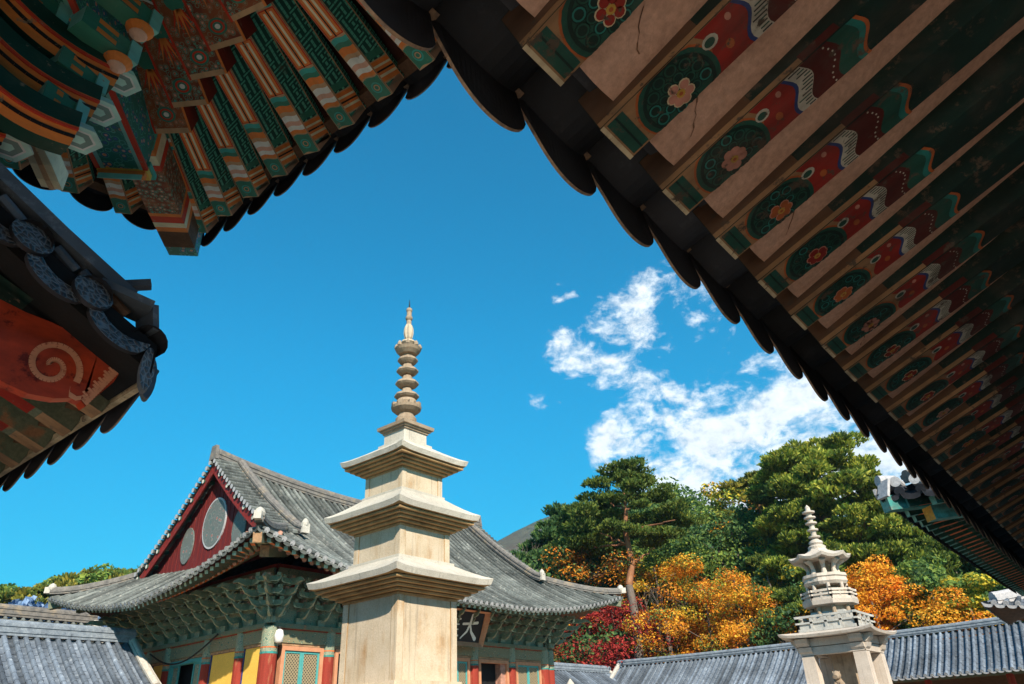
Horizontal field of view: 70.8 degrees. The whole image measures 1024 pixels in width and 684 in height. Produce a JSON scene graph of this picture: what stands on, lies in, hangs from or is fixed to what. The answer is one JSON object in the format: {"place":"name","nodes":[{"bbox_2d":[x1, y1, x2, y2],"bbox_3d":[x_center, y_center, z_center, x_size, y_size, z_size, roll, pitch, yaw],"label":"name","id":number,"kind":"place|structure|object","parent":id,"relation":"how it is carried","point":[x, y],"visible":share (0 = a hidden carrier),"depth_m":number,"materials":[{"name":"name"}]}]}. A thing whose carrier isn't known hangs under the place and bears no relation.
{"place":"outdoors","nodes":[
{"label":"outdoors","id":0,"kind":"place"},
{"bbox_2d":[0,603,102,642],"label":"hall roof","id":1,"kind":"structure","parent":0,"point":[32,613],"depth_m":31.52,"materials":[{"name":"grey tile"}]},
{"bbox_2d":[0,619,161,683],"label":"annex roof","id":2,"kind":"structure","parent":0,"point":[40,657],"depth_m":24.16,"materials":[{"name":"grey tile"}]},
{"bbox_2d":[0,0,451,255],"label":"pavilion","id":3,"kind":"structure","parent":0,"point":[181,127],"depth_m":4.60,"materials":[{"name":"wood"}]},
{"bbox_2d":[44,445,625,683],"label":"temple hall","id":4,"kind":"structure","parent":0,"point":[241,556],"depth_m":27.37,"materials":[{"name":"grey tile"}]},
{"bbox_2d":[149,634,218,664],"bbox_3d":[-11.868,11.123,25.783,4.623,0.780,0.102,-24,-35,33],"label":"hanging cable","id":5,"kind":"object","parent":4,"relation":"hanging from","point":[203,647],"visible":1,"depth_m":25.34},
{"bbox_2d":[167,657,201,683],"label":"window","id":6,"kind":"structure","parent":4,"relation":"in","point":[174,670],"depth_m":25.78,"materials":[{"name":"green paint"}]},
{"bbox_2d":[274,626,283,642],"bbox_3d":[-7.519,9.407,23.163,0.399,0.530,0.300,-24,-35,33],"label":"corner lamp","id":7,"kind":"object","parent":4,"relation":"attached to","point":[279,635],"visible":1,"depth_m":23.02,"materials":[{"name":"white glass"}]},
{"bbox_2d":[275,645,323,683],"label":"window","id":8,"kind":"structure","parent":4,"relation":"in","point":[295,664],"depth_m":23.69,"materials":[{"name":"wood"}]},
{"bbox_2d":[332,649,339,683],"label":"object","id":9,"kind":"structure","parent":4,"relation":"in","point":[337,651],"depth_m":24.73,"materials":[{"name":"orange wood"}]},
{"bbox_2d":[457,657,469,683],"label":"window","id":10,"kind":"structure","parent":4,"relation":"in","point":[463,664],"depth_m":29.13,"materials":[{"name":"beige wood"}]},
{"bbox_2d":[457,608,490,646],"bbox_3d":[-2.440,11.194,28.371,0.634,1.314,4.380,-24,-35,33],"label":"name board","id":11,"kind":"object","parent":4,"relation":"attached to","point":[469,633],"visible":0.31,"depth_m":29.33,"materials":[{"name":"black paint"}]},
{"bbox_2d":[478,659,509,683],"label":"doorway","id":12,"kind":"structure","parent":4,"relation":"in","point":[489,673],"depth_m":30.75,"materials":[{"name":"wood"}]},
{"bbox_2d":[515,661,541,683],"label":"window","id":13,"kind":"structure","parent":4,"relation":"in","point":[526,672],"depth_m":32.06,"materials":[{"name":"beige wood"}]},
{"bbox_2d":[0,61,910,587],"label":"sky","id":14,"kind":"structure","parent":0,"point":[558,346],"materials":[{"name":"blue"}]},
{"bbox_2d":[554,662,617,683],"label":"annex roof","id":15,"kind":"structure","parent":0,"point":[582,674],"depth_m":45.60,"materials":[{"name":"grey tile"}]},
{"bbox_2d":[497,507,712,574],"bbox_3d":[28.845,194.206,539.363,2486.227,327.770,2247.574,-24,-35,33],"label":"mountain","id":16,"kind":"structure","parent":0,"point":[513,539],"depth_m":750.38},
{"bbox_2d":[873,469,1023,595],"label":"gate roof","id":17,"kind":"structure","parent":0,"point":[917,503],"depth_m":14.21,"materials":[{"name":"green wood"}]},
{"bbox_2d":[981,589,1023,624],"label":"pavilion","id":18,"kind":"structure","parent":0,"point":[1006,606],"depth_m":25.22,"materials":[{"name":"grey tile"}]},
{"bbox_3d":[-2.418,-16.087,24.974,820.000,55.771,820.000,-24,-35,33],"label":"wooded hill","id":19,"kind":"structure","parent":0,"visible":0},
{"bbox_2d":[0,583,22,590],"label":"broadleaf tree","id":20,"kind":"object","parent":19,"relation":"on","point":[4,587],"visible":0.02,"depth_m":71.79,"materials":[{"name":"green plant"}]},
{"bbox_2d":[0,587,46,603],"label":"pine tree","id":21,"kind":"object","parent":19,"relation":"on","point":[6,596],"visible":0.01,"depth_m":66.47,"materials":[{"name":"green plant"}]},
{"bbox_2d":[8,595,69,621],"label":"shrub tree","id":22,"kind":"object","parent":19,"relation":"on","point":[26,601],"visible":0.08,"depth_m":48.28,"materials":[{"name":"blue plant"}]},
{"bbox_2d":[11,582,76,623],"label":"pine tree","id":23,"kind":"object","parent":19,"relation":"on","point":[38,587],"visible":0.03,"depth_m":65.60,"materials":[{"name":"green plant"}]},
{"bbox_2d":[40,575,57,584],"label":"broadleaf tree","id":24,"kind":"object","parent":19,"relation":"on","point":[48,579],"visible":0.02,"depth_m":77.85,"materials":[{"name":"green plant"}]},
{"bbox_2d":[49,572,86,583],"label":"pine tree","id":25,"kind":"object","parent":19,"relation":"on","point":[66,576],"visible":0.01,"depth_m":75.65,"materials":[{"name":"green plant"}]},
{"bbox_2d":[60,579,88,608],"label":"pine tree","id":26,"kind":"object","parent":19,"relation":"on","point":[74,583],"visible":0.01,"depth_m":69.41,"materials":[{"name":"green plant"}]},
{"bbox_2d":[54,566,100,586],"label":"pine tree","id":27,"kind":"object","parent":19,"relation":"on","point":[59,583],"depth_m":75.31,"materials":[{"name":"green plant"}]},
{"bbox_2d":[75,570,112,584],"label":"broadleaf tree","id":28,"kind":"object","parent":19,"relation":"on","point":[94,577],"visible":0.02,"depth_m":68.86,"materials":[{"name":"green plant"}]},
{"bbox_2d":[96,568,128,625],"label":"pine tree","id":29,"kind":"object","parent":19,"relation":"on","point":[114,574],"depth_m":70.06,"materials":[{"name":"green plant"}]},
{"bbox_2d":[94,563,135,570],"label":"broadleaf tree","id":30,"kind":"object","parent":19,"relation":"on","point":[104,565],"visible":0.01,"depth_m":81.23,"materials":[{"name":"green plant"}]},
{"bbox_2d":[111,565,140,573],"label":"pine tree","id":31,"kind":"object","parent":19,"relation":"on","point":[125,570],"visible":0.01,"depth_m":78.02,"materials":[{"name":"green plant"}]},
{"bbox_2d":[510,546,618,658],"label":"pine tree","id":32,"kind":"object","parent":19,"relation":"on","point":[530,554],"visible":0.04,"depth_m":63.21,"materials":[{"name":"green plant"}]},
{"bbox_2d":[522,555,634,666],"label":"broadleaf tree","id":33,"kind":"object","parent":19,"relation":"on","point":[586,636],"visible":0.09,"depth_m":52.51,"materials":[{"name":"green plant"}]},
{"bbox_2d":[516,501,667,615],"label":"pine tree","id":34,"kind":"object","parent":19,"relation":"on","point":[547,533],"visible":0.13,"depth_m":65.81,"materials":[{"name":"green plant"}]},
{"bbox_2d":[535,545,656,665],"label":"maple tree","id":35,"kind":"object","parent":19,"relation":"on","point":[570,563],"visible":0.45,"depth_m":57.26,"materials":[{"name":"orange plant"}]},
{"bbox_2d":[583,614,629,669],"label":"pine tree","id":36,"kind":"object","parent":19,"relation":"on","point":[612,625],"visible":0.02,"depth_m":62.02,"materials":[{"name":"plant"}]},
{"bbox_2d":[554,596,665,670],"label":"maple tree","id":37,"kind":"object","parent":19,"relation":"on","point":[591,619],"visible":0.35,"depth_m":52.88,"materials":[{"name":"red plant"}]},
{"bbox_2d":[553,605,679,668],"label":"maple tree","id":38,"kind":"object","parent":19,"relation":"on","point":[640,631],"visible":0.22,"depth_m":53.60,"materials":[{"name":"red plant"}]},
{"bbox_2d":[542,455,708,658],"bbox_3d":[9.041,20.019,55.860,12.373,22.375,9.780,-24,-35,33],"label":"red pine","id":39,"kind":"object","parent":19,"relation":"on","point":[631,478],"visible":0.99,"depth_m":57.81,"materials":[{"name":"green plant"}]},
{"bbox_2d":[570,503,724,641],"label":"broadleaf tree","id":40,"kind":"object","parent":19,"relation":"on","point":[633,511],"visible":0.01,"depth_m":74.66,"materials":[{"name":"green plant"}]},
{"bbox_2d":[618,609,678,655],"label":"broadleaf tree","id":41,"kind":"object","parent":19,"relation":"on","point":[649,632],"visible":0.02,"depth_m":60.91,"materials":[{"name":"orange plant"}]},
{"bbox_2d":[618,604,689,657],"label":"bare tree","id":42,"kind":"object","parent":19,"relation":"on","point":[660,634],"visible":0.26,"depth_m":55.59,"materials":[{"name":"brown plant"}]},
{"bbox_2d":[614,580,699,654],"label":"bare tree","id":43,"kind":"object","parent":19,"relation":"on","point":[651,592],"visible":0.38,"depth_m":56.94,"materials":[{"name":"plant"}]},
{"bbox_2d":[606,552,729,670],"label":"maple tree","id":44,"kind":"object","parent":19,"relation":"on","point":[681,567],"visible":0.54,"depth_m":55.10,"materials":[{"name":"orange plant"}]},
{"bbox_2d":[605,476,749,614],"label":"broadleaf tree","id":45,"kind":"object","parent":19,"relation":"on","point":[693,498],"visible":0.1,"depth_m":76.58,"materials":[{"name":"green plant"}]},
{"bbox_2d":[607,531,764,653],"bbox_3d":[15.044,23.994,61.301,16.720,16.271,14.142,-24,-35,33],"label":"broadleaf tree","id":46,"kind":"object","parent":19,"relation":"on","point":[740,563],"visible":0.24,"depth_m":59.99,"materials":[{"name":"green plant"}]},
{"bbox_2d":[652,605,719,651],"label":"broadleaf tree","id":47,"kind":"object","parent":19,"relation":"on","point":[684,619],"depth_m":60.97,"materials":[{"name":"orange plant"}]},
{"bbox_2d":[620,482,771,620],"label":"broadleaf tree","id":48,"kind":"object","parent":19,"relation":"on","point":[721,504],"visible":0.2,"depth_m":67.27,"materials":[{"name":"green plant"}]},
{"bbox_2d":[625,566,796,662],"bbox_3d":[15.420,23.008,52.481,13.791,12.356,11.431,7,-30,-17],"label":"maple tree","id":49,"kind":"object","parent":19,"relation":"on","point":[701,593],"visible":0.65,"depth_m":52.16,"materials":[{"name":"orange plant"}]},
{"bbox_2d":[645,503,793,651],"bbox_3d":[19.279,22.434,61.209,14.847,17.136,13.158,-8,-29,9],"label":"broadleaf tree","id":50,"kind":"object","parent":19,"relation":"on","point":[738,533],"visible":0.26,"depth_m":62.21,"materials":[{"name":"green plant"}]},
{"bbox_2d":[690,571,806,647],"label":"maple tree","id":51,"kind":"object","parent":19,"relation":"on","point":[725,626],"visible":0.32,"depth_m":51.30,"materials":[{"name":"orange plant"}]},
{"bbox_2d":[713,563,807,656],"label":"broadleaf tree","id":52,"kind":"object","parent":19,"relation":"on","point":[768,623],"visible":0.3,"depth_m":49.78,"materials":[{"name":"green plant"}]},
{"bbox_2d":[697,470,832,585],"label":"pine tree","id":53,"kind":"object","parent":19,"relation":"on","point":[742,483],"visible":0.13,"depth_m":67.28,"materials":[{"name":"green plant"}]},
{"bbox_2d":[742,471,857,570],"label":"pine tree","id":54,"kind":"object","parent":19,"relation":"on","point":[757,511],"depth_m":73.05,"materials":[{"name":"green plant"}]},
{"bbox_2d":[745,521,899,645],"bbox_3d":[22.496,20.468,53.029,11.780,14.369,10.608,12,-32,-25],"label":"pine tree","id":55,"kind":"object","parent":19,"relation":"on","point":[771,562],"visible":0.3,"depth_m":53.06,"materials":[{"name":"green plant"}]},
{"bbox_2d":[743,430,937,582],"bbox_3d":[26.387,17.528,57.379,13.578,21.426,16.332,-16,-31,22],"label":"pine tree","id":56,"kind":"object","parent":19,"relation":"on","point":[796,469],"visible":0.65,"depth_m":56.47,"materials":[{"name":"green plant"}]},
{"bbox_2d":[792,587,900,638],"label":"maple tree","id":57,"kind":"object","parent":19,"relation":"on","point":[886,625],"visible":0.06,"depth_m":48.37,"materials":[{"name":"orange plant"}]},
{"bbox_2d":[804,481,962,595],"bbox_3d":[29.484,19.296,57.574,13.379,17.118,12.873,5,-30,-14],"label":"pine tree","id":58,"kind":"object","parent":19,"relation":"on","point":[888,538],"visible":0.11,"depth_m":55.51,"materials":[{"name":"green plant"}]},
{"bbox_2d":[777,554,1003,650],"bbox_3d":[23.282,19.382,45.540,10.585,11.387,12.473,5,-30,-14],"label":"maple tree","id":59,"kind":"object","parent":19,"relation":"on","point":[873,568],"visible":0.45,"depth_m":45.91,"materials":[{"name":"orange plant"}]},
{"bbox_2d":[858,548,926,614],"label":"pine tree","id":60,"kind":"object","parent":19,"relation":"on","point":[887,598],"visible":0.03,"depth_m":54.40,"materials":[{"name":"green plant"}]},
{"bbox_2d":[856,520,959,611],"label":"pine tree","id":61,"kind":"object","parent":19,"relation":"on","point":[920,541],"visible":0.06,"depth_m":53.66,"materials":[{"name":"green plant"}]},
{"bbox_2d":[875,553,996,637],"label":"broadleaf tree","id":62,"kind":"object","parent":19,"relation":"on","point":[928,573],"visible":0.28,"depth_m":47.24,"materials":[{"name":"green plant"}]},
{"bbox_2d":[906,544,986,608],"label":"pine tree","id":63,"kind":"object","parent":19,"relation":"on","point":[929,549],"visible":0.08,"depth_m":53.49,"materials":[{"name":"green plant"}]},
{"bbox_2d":[923,534,976,573],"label":"pine tree","id":64,"kind":"object","parent":19,"relation":"on","point":[969,567],"visible":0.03,"depth_m":65.08,"materials":[{"name":"green plant"}]},
{"bbox_2d":[957,562,968,574],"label":"broadleaf tree","id":65,"kind":"object","parent":19,"relation":"on","point":[961,570],"visible":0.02,"depth_m":64.20,"materials":[{"name":"green plant"}]},
{"bbox_2d":[918,571,1023,632],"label":"broadleaf tree","id":66,"kind":"object","parent":19,"relation":"on","point":[971,585],"visible":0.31,"depth_m":43.70,"materials":[{"name":"yellow plant"}]},
{"bbox_2d":[987,581,1007,590],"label":"broadleaf tree","id":67,"kind":"object","parent":19,"relation":"on","point":[996,587],"visible":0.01,"depth_m":47.82,"materials":[{"name":"green plant"}]},
{"bbox_2d":[984,583,1017,622],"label":"broadleaf tree","id":68,"kind":"object","parent":19,"relation":"on","point":[1000,587],"visible":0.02,"depth_m":47.98,"materials":[{"name":"green plant"}]},
{"label":"paved path","id":69,"kind":"structure","parent":0,"visible":0},
{"bbox_2d":[359,0,1023,569],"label":"corridor roof","id":70,"kind":"structure","parent":69,"relation":"on","point":[825,198],"depth_m":2.34,"materials":[{"name":"wood"}]},
{"label":"ground","id":71,"kind":"structure","parent":0,"visible":0},
{"bbox_2d":[0,162,167,491],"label":"gabled corridor","id":72,"kind":"object","parent":71,"relation":"on","point":[79,353],"visible":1,"depth_m":3.20,"materials":[{"name":"wood"}]},
{"bbox_2d":[307,300,492,683],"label":"stone pagoda","id":73,"kind":"object","parent":71,"relation":"on","point":[400,587],"visible":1,"depth_m":14.05,"materials":[{"name":"beige stone"}]},
{"bbox_2d":[610,617,1023,683],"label":"long corridor","id":74,"kind":"object","parent":71,"relation":"on","point":[971,652],"visible":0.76,"depth_m":38.16,"materials":[{"name":"grey tile"}]},
{"bbox_2d":[778,505,896,683],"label":"ornate pagoda","id":75,"kind":"object","parent":71,"relation":"on","point":[835,631],"visible":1,"depth_m":29.49,"materials":[{"name":"stone"}]},
{"bbox_2d":[832,671,844,683],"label":"stone lion","id":76,"kind":"object","parent":75,"relation":"on","point":[836,675],"visible":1,"depth_m":27.38}
]}

